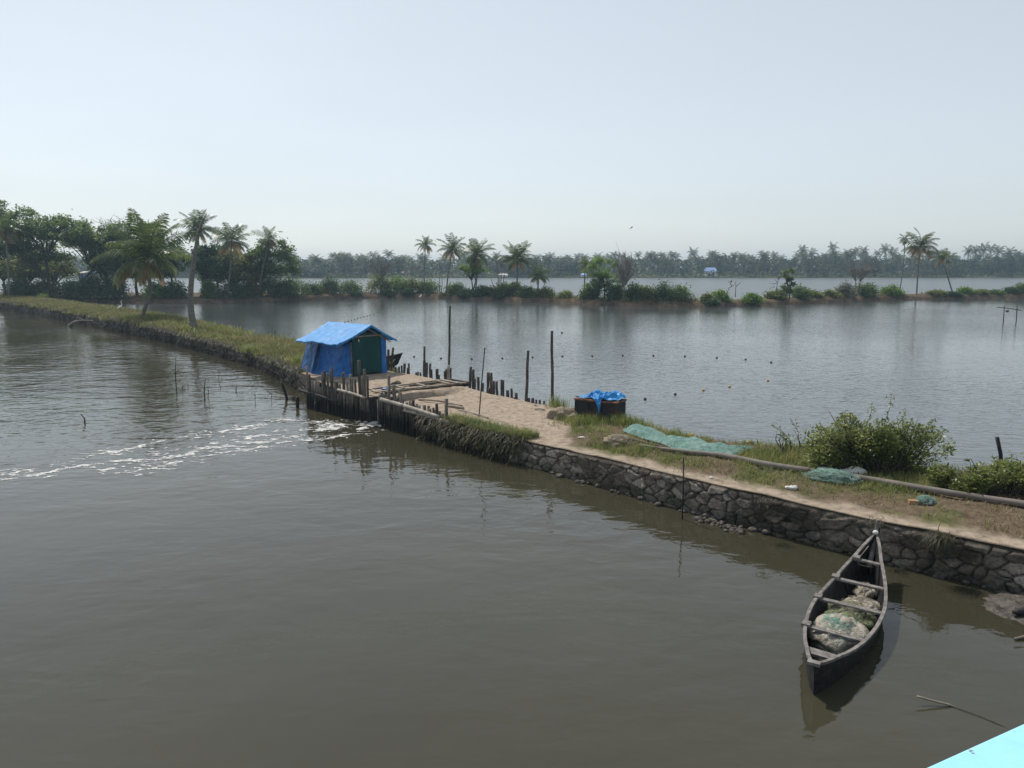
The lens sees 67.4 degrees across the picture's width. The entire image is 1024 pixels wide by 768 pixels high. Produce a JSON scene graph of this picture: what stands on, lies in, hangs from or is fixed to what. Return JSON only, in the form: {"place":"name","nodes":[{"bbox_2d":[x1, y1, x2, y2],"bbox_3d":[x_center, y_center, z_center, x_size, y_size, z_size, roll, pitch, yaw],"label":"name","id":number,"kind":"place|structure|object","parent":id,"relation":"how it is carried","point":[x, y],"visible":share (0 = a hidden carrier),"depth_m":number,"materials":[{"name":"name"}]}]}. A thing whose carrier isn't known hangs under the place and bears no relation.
{"place":"outdoors","nodes":[
{"label":"outdoors","id":0,"kind":"place"},
{"bbox_2d":[0,309,1023,767],"bbox_3d":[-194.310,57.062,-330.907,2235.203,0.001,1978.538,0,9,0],"label":"canal water","id":1,"kind":"structure","parent":0,"point":[374,597],"depth_m":13.48,"materials":[{"name":"liquid"}]},
{"bbox_2d":[0,417,383,479],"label":"foam","id":2,"kind":"object","parent":1,"relation":"on","point":[331,425],"visible":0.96,"depth_m":25.70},
{"bbox_2d":[299,366,343,415],"bbox_3d":[-7.868,0.527,31.875,0.244,2.658,3.407,-9,12,-44],"label":"palisade fence","id":3,"kind":"object","parent":1,"relation":"in","point":[323,394],"visible":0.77,"depth_m":31.66,"materials":[{"name":"grey wood"}]},
{"bbox_2d":[337,360,368,422],"bbox_3d":[-6.225,0.570,30.175,0.268,3.089,2.041,-8,12,-43],"label":"palisade fence","id":4,"kind":"object","parent":1,"relation":"in","point":[351,408],"visible":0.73,"depth_m":30.00,"materials":[{"name":"grey wood"}]},
{"bbox_2d":[693,515,745,533],"bbox_3d":[4.857,3.288,18.030,0.646,0.154,1.554,-6,11,-34],"label":"loose rubble","id":5,"kind":"object","parent":1,"relation":"in","point":[730,527],"visible":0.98,"depth_m":17.96,"materials":[{"name":"grey stone"}]},
{"bbox_2d":[801,520,887,694],"bbox_3d":[5.646,3.604,12.876,1.121,1.273,5.327,5,10,31],"label":"canoe","id":6,"kind":"object","parent":1,"relation":"on","point":[856,569],"visible":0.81,"depth_m":13.01,"materials":[{"name":"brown wood"}]},
{"bbox_2d":[808,613,869,654],"bbox_3d":[5.205,3.962,12.296,1.097,0.553,0.974,-7,11,-38],"label":"net pile","id":7,"kind":"object","parent":6,"relation":"in","point":[840,623],"visible":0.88,"depth_m":12.05,"materials":[{"name":"beige fabric"}]},
{"bbox_2d":[821,600,875,631],"bbox_3d":[5.739,3.918,13.068,0.888,0.420,0.876,7,11,38],"label":"net pile","id":8,"kind":"object","parent":6,"relation":"in","point":[867,620],"visible":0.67,"depth_m":12.84,"materials":[{"name":"green fabric"}]},
{"bbox_2d":[841,595,880,620],"bbox_3d":[6.098,3.894,13.442,0.686,0.337,0.745,8,12,43],"label":"net pile","id":9,"kind":"object","parent":6,"relation":"in","point":[866,602],"visible":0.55,"depth_m":13.36,"materials":[{"name":"beige fabric"}]},
{"bbox_2d":[852,582,876,598],"bbox_3d":[6.432,3.773,14.024,0.381,0.275,0.728,8,12,42],"label":"net pile","id":10,"kind":"object","parent":6,"relation":"in","point":[864,591],"visible":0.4,"depth_m":13.87,"materials":[{"name":"beige fabric"}]},
{"bbox_2d":[0,278,1023,299],"bbox_3d":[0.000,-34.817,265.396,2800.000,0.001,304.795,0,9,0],"label":"lagoon water","id":11,"kind":"structure","parent":0,"point":[698,286],"depth_m":261.65,"materials":[{"name":"grey liquid"}]},
{"bbox_2d":[0,290,1023,306],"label":"bank","id":12,"kind":"structure","parent":0,"point":[590,301],"depth_m":127.06,"materials":[{"name":"green plant"}]},
{"bbox_2d":[0,251,55,283],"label":"broad leaf tree","id":13,"kind":"object","parent":12,"relation":"on","point":[32,272],"visible":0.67,"depth_m":124.66,"materials":[{"name":"green plant"}]},
{"bbox_2d":[27,277,62,298],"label":"shrub","id":14,"kind":"object","parent":12,"relation":"on","point":[44,288],"visible":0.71,"depth_m":123.06,"materials":[{"name":"green plant"}]},
{"bbox_2d":[0,204,97,297],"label":"broad leaf tree","id":15,"kind":"object","parent":12,"relation":"on","point":[46,230],"visible":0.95,"depth_m":122.00,"materials":[{"name":"green plant"}]},
{"bbox_2d":[35,252,82,285],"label":"broad leaf tree","id":16,"kind":"object","parent":12,"relation":"on","point":[62,267],"visible":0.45,"depth_m":131.19,"materials":[{"name":"green plant"}]},
{"bbox_2d":[48,273,94,299],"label":"shrub","id":17,"kind":"object","parent":12,"relation":"on","point":[64,290],"visible":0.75,"depth_m":124.63,"materials":[{"name":"green plant"}]},
{"bbox_2d":[70,271,109,300],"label":"shrub","id":18,"kind":"object","parent":12,"relation":"on","point":[87,284],"visible":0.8,"depth_m":124.23,"materials":[{"name":"green plant"}]},
{"bbox_2d":[62,216,137,296],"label":"broad leaf tree","id":19,"kind":"object","parent":12,"relation":"on","point":[105,236],"visible":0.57,"depth_m":125.27,"materials":[{"name":"green plant"}]},
{"bbox_2d":[83,248,125,281],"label":"broad leaf tree","id":20,"kind":"object","parent":12,"relation":"on","point":[112,265],"visible":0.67,"depth_m":126.10,"materials":[{"name":"green plant"}]},
{"bbox_2d":[92,272,139,300],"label":"shrub","id":21,"kind":"object","parent":12,"relation":"on","point":[113,291],"visible":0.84,"depth_m":123.58,"materials":[{"name":"green plant"}]},
{"bbox_2d":[102,220,173,295],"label":"broad leaf tree","id":22,"kind":"object","parent":12,"relation":"on","point":[136,287],"visible":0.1,"depth_m":129.65,"materials":[{"name":"green plant"}]},
{"bbox_2d":[139,278,167,299],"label":"shrub","id":23,"kind":"object","parent":12,"relation":"on","point":[156,288],"visible":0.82,"depth_m":124.31,"materials":[{"name":"green plant"}]},
{"bbox_2d":[151,236,190,281],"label":"broad leaf tree","id":24,"kind":"object","parent":12,"relation":"on","point":[176,262],"visible":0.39,"depth_m":128.40,"materials":[{"name":"green plant"}]},
{"bbox_2d":[159,276,187,300],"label":"shrub","id":25,"kind":"object","parent":12,"relation":"on","point":[173,289],"visible":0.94,"depth_m":124.50,"materials":[{"name":"green plant"}]},
{"bbox_2d":[172,209,218,286],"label":"coconut palm","id":26,"kind":"object","parent":12,"relation":"on","point":[194,221],"visible":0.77,"depth_m":131.25,"materials":[{"name":"green plant"}]},
{"bbox_2d":[180,241,235,283],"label":"broad leaf tree","id":27,"kind":"object","parent":12,"relation":"on","point":[215,270],"visible":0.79,"depth_m":127.73,"materials":[{"name":"green plant"}]},
{"bbox_2d":[198,278,222,298],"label":"shrub","id":28,"kind":"object","parent":12,"relation":"on","point":[208,288],"visible":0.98,"depth_m":125.98,"materials":[{"name":"green plant"}]},
{"bbox_2d":[208,222,253,297],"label":"coconut palm","id":29,"kind":"object","parent":12,"relation":"on","point":[228,234],"visible":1,"depth_m":125.20,"materials":[{"name":"green plant"}]},
{"bbox_2d":[210,277,258,299],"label":"shrub","id":30,"kind":"object","parent":12,"relation":"on","point":[236,288],"visible":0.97,"depth_m":127.27,"materials":[{"name":"green plant"}]},
{"bbox_2d":[208,248,267,285],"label":"broad leaf tree","id":31,"kind":"object","parent":12,"relation":"on","point":[242,262],"visible":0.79,"depth_m":128.88,"materials":[{"name":"green plant"}]},
{"bbox_2d":[236,276,264,298],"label":"shrub","id":32,"kind":"object","parent":12,"relation":"on","point":[255,290],"visible":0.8,"depth_m":129.20,"materials":[{"name":"green plant"}]},
{"bbox_2d":[251,226,282,297],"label":"coconut palm","id":33,"kind":"object","parent":12,"relation":"on","point":[269,237],"visible":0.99,"depth_m":128.40,"materials":[{"name":"green plant"}]},
{"bbox_2d":[239,236,306,284],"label":"broad leaf tree","id":34,"kind":"object","parent":12,"relation":"on","point":[259,251],"visible":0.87,"depth_m":130.64,"materials":[{"name":"green plant"}]},
{"bbox_2d":[257,269,288,296],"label":"shrub","id":35,"kind":"object","parent":12,"relation":"on","point":[266,288],"visible":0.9,"depth_m":131.29,"materials":[{"name":"green plant"}]},
{"bbox_2d":[270,275,303,297],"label":"shrub","id":36,"kind":"object","parent":12,"relation":"on","point":[289,291],"visible":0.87,"depth_m":132.60,"materials":[{"name":"green plant"}]},
{"bbox_2d":[315,274,349,293],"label":"bush","id":37,"kind":"object","parent":12,"relation":"on","point":[333,285],"visible":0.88,"depth_m":141.48,"materials":[{"name":"green plant"}]},
{"bbox_2d":[338,277,363,293],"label":"bush","id":38,"kind":"object","parent":12,"relation":"on","point":[354,286],"visible":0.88,"depth_m":144.54,"materials":[{"name":"green plant"}]},
{"bbox_2d":[362,251,394,292],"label":"twiggy tree","id":39,"kind":"object","parent":12,"relation":"on","point":[381,266],"visible":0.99,"depth_m":146.14,"materials":[{"name":"plant"}]},
{"bbox_2d":[362,272,395,293],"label":"bush","id":40,"kind":"object","parent":12,"relation":"on","point":[377,281],"visible":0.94,"depth_m":146.37,"materials":[{"name":"green plant"}]},
{"bbox_2d":[385,274,408,292],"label":"bush","id":41,"kind":"object","parent":12,"relation":"on","point":[396,285],"visible":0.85,"depth_m":146.24,"materials":[{"name":"green plant"}]},
{"bbox_2d":[415,235,436,291],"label":"coconut palm","id":42,"kind":"object","parent":12,"relation":"on","point":[424,242],"visible":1,"depth_m":144.81,"materials":[{"name":"green plant"}]},
{"bbox_2d":[416,277,440,292],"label":"bush","id":43,"kind":"object","parent":12,"relation":"on","point":[428,286],"visible":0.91,"depth_m":146.48,"materials":[{"name":"green plant"}]},
{"bbox_2d":[437,233,465,289],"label":"coconut palm","id":44,"kind":"object","parent":12,"relation":"on","point":[452,246],"visible":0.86,"depth_m":141.32,"materials":[{"name":"green plant"}]},
{"bbox_2d":[443,281,466,295],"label":"bush","id":45,"kind":"object","parent":12,"relation":"on","point":[453,288],"visible":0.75,"depth_m":140.94,"materials":[{"name":"green plant"}]},
{"bbox_2d":[457,256,489,288],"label":"round tree","id":46,"kind":"object","parent":12,"relation":"on","point":[475,270],"visible":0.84,"depth_m":137.02,"materials":[{"name":"green plant"}]},
{"bbox_2d":[458,238,496,286],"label":"coconut palm","id":47,"kind":"object","parent":12,"relation":"on","point":[476,249],"visible":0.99,"depth_m":135.64,"materials":[{"name":"green plant"}]},
{"bbox_2d":[503,280,523,295],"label":"bush","id":48,"kind":"object","parent":12,"relation":"on","point":[510,290],"visible":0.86,"depth_m":132.26,"materials":[{"name":"green plant"}]},
{"bbox_2d":[496,240,537,295],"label":"coconut palm","id":49,"kind":"object","parent":12,"relation":"on","point":[518,253],"visible":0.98,"depth_m":130.62,"materials":[{"name":"green plant"}]},
{"bbox_2d":[524,262,550,290],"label":"coconut palm","id":50,"kind":"object","parent":12,"relation":"on","point":[537,277],"visible":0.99,"depth_m":128.52,"materials":[{"name":"green plant"}]},
{"bbox_2d":[533,285,556,297],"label":"bush","id":51,"kind":"object","parent":12,"relation":"on","point":[543,291],"visible":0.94,"depth_m":127.93,"materials":[{"name":"green plant"}]},
{"bbox_2d":[577,279,603,299],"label":"bush","id":52,"kind":"object","parent":12,"relation":"on","point":[583,294],"visible":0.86,"depth_m":121.10,"materials":[{"name":"green plant"}]},
{"bbox_2d":[582,256,629,298],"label":"light green tree","id":53,"kind":"object","parent":12,"relation":"on","point":[595,284],"visible":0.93,"depth_m":119.15,"materials":[{"name":"green plant"}]},
{"bbox_2d":[601,284,625,301],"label":"bush","id":54,"kind":"object","parent":12,"relation":"on","point":[612,293],"visible":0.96,"depth_m":117.94,"materials":[{"name":"green plant"}]},
{"bbox_2d":[611,246,643,299],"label":"dead tree","id":55,"kind":"object","parent":12,"relation":"on","point":[624,278],"visible":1,"depth_m":116.05,"materials":[{"name":"grey plant"}]},
{"bbox_2d":[621,279,647,301],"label":"bush","id":56,"kind":"object","parent":12,"relation":"on","point":[632,292],"visible":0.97,"depth_m":115.49,"materials":[{"name":"green plant"}]},
{"bbox_2d":[648,278,674,300],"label":"bush","id":57,"kind":"object","parent":12,"relation":"on","point":[660,291],"visible":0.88,"depth_m":115.19,"materials":[{"name":"green plant"}]},
{"bbox_2d":[664,282,697,301],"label":"bush","id":58,"kind":"object","parent":12,"relation":"on","point":[679,291],"visible":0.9,"depth_m":114.46,"materials":[{"name":"green plant"}]},
{"bbox_2d":[739,291,765,304],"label":"bush","id":59,"kind":"object","parent":12,"relation":"on","point":[751,298],"visible":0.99,"depth_m":115.64,"materials":[{"name":"green plant"}]},
{"bbox_2d":[762,286,788,300],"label":"bush","id":60,"kind":"object","parent":12,"relation":"on","point":[781,294],"visible":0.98,"depth_m":120.78,"materials":[{"name":"green plant"}]},
{"bbox_2d":[779,268,796,300],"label":"slender tree","id":61,"kind":"object","parent":12,"relation":"on","point":[787,278],"visible":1,"depth_m":120.85,"materials":[{"name":"green plant"}]},
{"bbox_2d":[787,283,815,299],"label":"bush","id":62,"kind":"object","parent":12,"relation":"on","point":[802,293],"visible":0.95,"depth_m":124.17,"materials":[{"name":"green plant"}]},
{"bbox_2d":[833,280,862,297],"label":"bush","id":63,"kind":"object","parent":12,"relation":"on","point":[847,291],"visible":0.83,"depth_m":130.69,"materials":[{"name":"green plant"}]},
{"bbox_2d":[838,258,876,295],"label":"dead tree","id":64,"kind":"object","parent":12,"relation":"on","point":[864,272],"visible":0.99,"depth_m":132.38,"materials":[{"name":"grey plant"}]},
{"bbox_2d":[854,281,881,297],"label":"bush","id":65,"kind":"object","parent":12,"relation":"on","point":[869,290],"visible":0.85,"depth_m":133.25,"materials":[{"name":"green plant"}]},
{"bbox_2d":[879,282,908,296],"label":"bush","id":66,"kind":"object","parent":12,"relation":"on","point":[891,289],"visible":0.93,"depth_m":136.67,"materials":[{"name":"green plant"}]},
{"bbox_2d":[899,228,939,294],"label":"coconut palm","id":67,"kind":"object","parent":12,"relation":"on","point":[925,245],"visible":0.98,"depth_m":137.22,"materials":[{"name":"green plant"}]},
{"bbox_2d":[929,248,954,291],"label":"coconut palm","id":68,"kind":"object","parent":12,"relation":"on","point":[942,259],"visible":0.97,"depth_m":140.66,"materials":[{"name":"green plant"}]},
{"bbox_2d":[0,0,1023,267],"label":"sky","id":69,"kind":"structure","parent":0,"point":[561,127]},
{"bbox_2d":[26,305,1023,551],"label":"bund ground","id":70,"kind":"structure","parent":0,"point":[505,410],"depth_m":18.94,"materials":[{"name":"soil"}]},
{"bbox_2d":[0,212,24,294],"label":"coconut palm","id":71,"kind":"object","parent":70,"relation":"on","point":[5,226],"visible":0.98,"depth_m":117.19,"materials":[{"name":"green plant"}]},
{"bbox_2d":[0,273,40,296],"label":"shrub","id":72,"kind":"object","parent":70,"relation":"on","point":[22,287],"visible":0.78,"depth_m":120.00,"materials":[{"name":"green plant"}]},
{"bbox_2d":[0,303,191,347],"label":"stone wall","id":73,"kind":"structure","parent":70,"relation":"on","point":[134,330],"depth_m":73.67,"materials":[{"name":"grey stone"}]},
{"bbox_2d":[0,298,305,376],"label":"wall weeds","id":74,"kind":"object","parent":73,"relation":"on","point":[289,366],"depth_m":55.03,"materials":[{"name":"green plant"}]},
{"bbox_2d":[89,208,195,314],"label":"coconut palm","id":75,"kind":"object","parent":70,"relation":"on","point":[147,262],"visible":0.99,"depth_m":72.62,"materials":[{"name":"green plant"}]},
{"bbox_2d":[187,214,206,327],"bbox_3d":[-25.101,-8.814,61.420,2.023,9.508,0.647,0,9,0],"label":"bare palm trunk","id":76,"kind":"object","parent":70,"relation":"on","point":[191,311],"visible":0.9,"depth_m":61.40,"materials":[{"name":"grey plant"}]},
{"bbox_2d":[0,293,407,371],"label":"bund meadow","id":77,"kind":"structure","parent":70,"relation":"on","point":[48,300],"depth_m":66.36,"materials":[{"name":"green plant"}]},
{"bbox_2d":[191,340,317,399],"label":"stone wall","id":78,"kind":"structure","parent":70,"relation":"on","point":[297,381],"depth_m":45.35,"materials":[{"name":"grey stone"}]},
{"bbox_2d":[295,321,396,376],"bbox_3d":[-8.117,-1.577,37.064,3.650,2.749,3.588,7,11,39],"label":"tarpaulin hut","id":79,"kind":"object","parent":70,"relation":"on","point":[338,347],"visible":0.95,"depth_m":36.31,"materials":[{"name":"blue plastic"}]},
{"bbox_2d":[368,395,397,425],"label":"sluice gate","id":80,"kind":"structure","parent":70,"relation":"on","point":[373,408],"depth_m":29.60,"materials":[{"name":"grey wood"}]},
{"bbox_2d":[378,375,448,443],"bbox_3d":[-3.574,1.179,27.478,0.302,2.708,4.304,-8,12,-43],"label":"palisade fence","id":81,"kind":"object","parent":70,"relation":"on","point":[392,417],"visible":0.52,"depth_m":27.86,"materials":[{"name":"grey wood"}]},
{"bbox_2d":[369,378,470,394],"bbox_3d":[-3.931,0.138,32.393,4.825,0.260,1.642,-9,12,-44],"label":"plank frame","id":82,"kind":"object","parent":70,"relation":"on","point":[423,384],"visible":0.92,"depth_m":32.70,"materials":[{"name":"wood"}]},
{"bbox_2d":[409,409,538,467],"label":"hanging grass","id":83,"kind":"structure","parent":70,"relation":"on","point":[431,421],"depth_m":24.78,"materials":[{"name":"green plant"}]},
{"bbox_2d":[430,412,539,457],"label":"fresh grass","id":84,"kind":"structure","parent":70,"relation":"on","point":[532,434],"depth_m":24.66,"materials":[{"name":"green plant"}]},
{"bbox_2d":[550,331,553,404],"bbox_3d":[1.547,-0.291,29.333,0.186,3.481,0.130,0,9,0],"label":"tall pole","id":85,"kind":"object","parent":70,"relation":"on","point":[552,368],"visible":0.7,"depth_m":29.24,"materials":[{"name":"brown wood"}]},
{"bbox_2d":[546,406,577,419],"bbox_3d":[1.833,1.055,26.342,1.490,0.538,1.028,-5,10,-31],"label":"net heap","id":86,"kind":"object","parent":70,"relation":"on","point":[552,414],"visible":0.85,"depth_m":26.11,"materials":[{"name":"fabric"}]},
{"bbox_2d":[574,397,626,421],"bbox_3d":[3.001,0.880,26.149,1.589,0.775,0.840,6,11,34],"label":"steel box","id":87,"kind":"object","parent":70,"relation":"on","point":[586,406],"visible":0.61,"depth_m":25.80,"materials":[{"name":"black metal"}]},
{"bbox_2d":[576,389,625,411],"bbox_3d":[3.066,0.551,26.096,1.577,0.730,1.055,6,11,34],"label":"blue tarpaulin","id":88,"kind":"object","parent":87,"relation":"on","point":[597,395],"visible":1,"depth_m":25.71,"materials":[{"name":"blue plastic"}]},
{"bbox_2d":[600,434,634,447],"bbox_3d":[3.100,1.634,22.389,1.046,0.324,0.899,0,9,0],"label":"net heap","id":89,"kind":"object","parent":70,"relation":"on","point":[614,439],"visible":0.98,"depth_m":22.18,"materials":[{"name":"fabric"}]},
{"bbox_2d":[623,424,752,454],"bbox_3d":[4.763,1.582,22.378,1.911,0.247,4.620,-7,11,-38],"label":"spread net","id":90,"kind":"object","parent":70,"relation":"on","point":[692,443],"visible":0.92,"depth_m":21.87,"materials":[{"name":"teal fabric"}]},
{"bbox_2d":[542,393,951,500],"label":"edge grass","id":91,"kind":"structure","parent":70,"relation":"on","point":[580,420],"depth_m":21.46,"materials":[{"name":"green plant"}]},
{"bbox_2d":[498,438,1023,591],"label":"stone wall","id":92,"kind":"structure","parent":70,"relation":"on","point":[989,566],"depth_m":16.98,"materials":[{"name":"grey stone"}]},
{"bbox_2d":[550,471,1023,594],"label":"foot stones","id":93,"kind":"object","parent":92,"relation":"on","point":[937,574],"visible":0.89,"depth_m":17.55,"materials":[{"name":"grey stone"}]},
{"bbox_2d":[919,522,966,560],"bbox_3d":[8.079,3.009,14.594,0.801,0.823,0.769,0,9,0],"label":"grass tuft","id":94,"kind":"object","parent":92,"relation":"on","point":[940,539],"visible":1,"depth_m":14.56,"materials":[{"name":"green plant"}]},
{"bbox_2d":[771,417,820,453],"bbox_3d":[7.663,1.484,20.718,1.383,1.187,0.623,3,9,16],"label":"sapling","id":95,"kind":"object","parent":70,"relation":"on","point":[785,439],"visible":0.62,"depth_m":20.73,"materials":[{"name":"green plant"}]},
{"bbox_2d":[571,416,1023,537],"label":"bund grass","id":96,"kind":"structure","parent":70,"relation":"on","point":[763,472],"depth_m":18.84,"materials":[{"name":"green plant"}]},
{"bbox_2d":[638,444,1023,506],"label":"long pole","id":97,"kind":"object","parent":70,"relation":"on","point":[974,496],"visible":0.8,"depth_m":17.69,"materials":[{"name":"grey wood"}]},
{"bbox_2d":[801,466,862,484],"bbox_3d":[7.621,2.180,18.305,1.387,0.318,0.905,4,10,26],"label":"net heap","id":98,"kind":"object","parent":70,"relation":"on","point":[831,474],"visible":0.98,"depth_m":18.12,"materials":[{"name":"teal fabric"}]},
{"bbox_2d":[798,389,956,476],"bbox_3d":[9.071,1.311,19.245,3.828,2.432,1.952,0,9,0],"label":"shrub","id":99,"kind":"object","parent":70,"relation":"on","point":[882,447],"visible":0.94,"depth_m":18.90,"materials":[{"name":"green plant"}]},
{"bbox_2d":[924,451,1023,498],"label":"shrub","id":100,"kind":"object","parent":70,"relation":"on","point":[997,477],"visible":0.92,"depth_m":17.10,"materials":[{"name":"green plant"}]},
{"bbox_2d":[981,589,1023,623],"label":"mud bank","id":101,"kind":"structure","parent":70,"relation":"on","point":[1001,600],"depth_m":13.64,"materials":[{"name":"grey soil"}]},
{"bbox_2d":[36,268,1023,277],"bbox_3d":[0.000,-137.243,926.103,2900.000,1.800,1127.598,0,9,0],"label":"land","id":102,"kind":"structure","parent":0,"point":[759,276],"depth_m":381.94,"materials":[{"name":"green plant"}]},
{"bbox_2d":[1,248,1023,276],"bbox_3d":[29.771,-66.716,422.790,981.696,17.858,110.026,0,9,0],"label":"wood","id":103,"kind":"object","parent":102,"relation":"on","point":[559,266],"visible":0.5,"depth_m":394.56,"materials":[{"name":"green plant"}]},
{"bbox_2d":[87,298,1023,472],"bbox_3d":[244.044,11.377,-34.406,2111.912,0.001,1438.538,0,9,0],"label":"pond water","id":104,"kind":"structure","parent":0,"point":[956,366],"depth_m":52.51,"materials":[{"name":"grey liquid"}]},
{"bbox_2d":[928,724,1023,767],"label":"bridge parapet","id":105,"kind":"structure","parent":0,"point":[1005,750],"depth_m":1.43,"materials":[{"name":"paint"}]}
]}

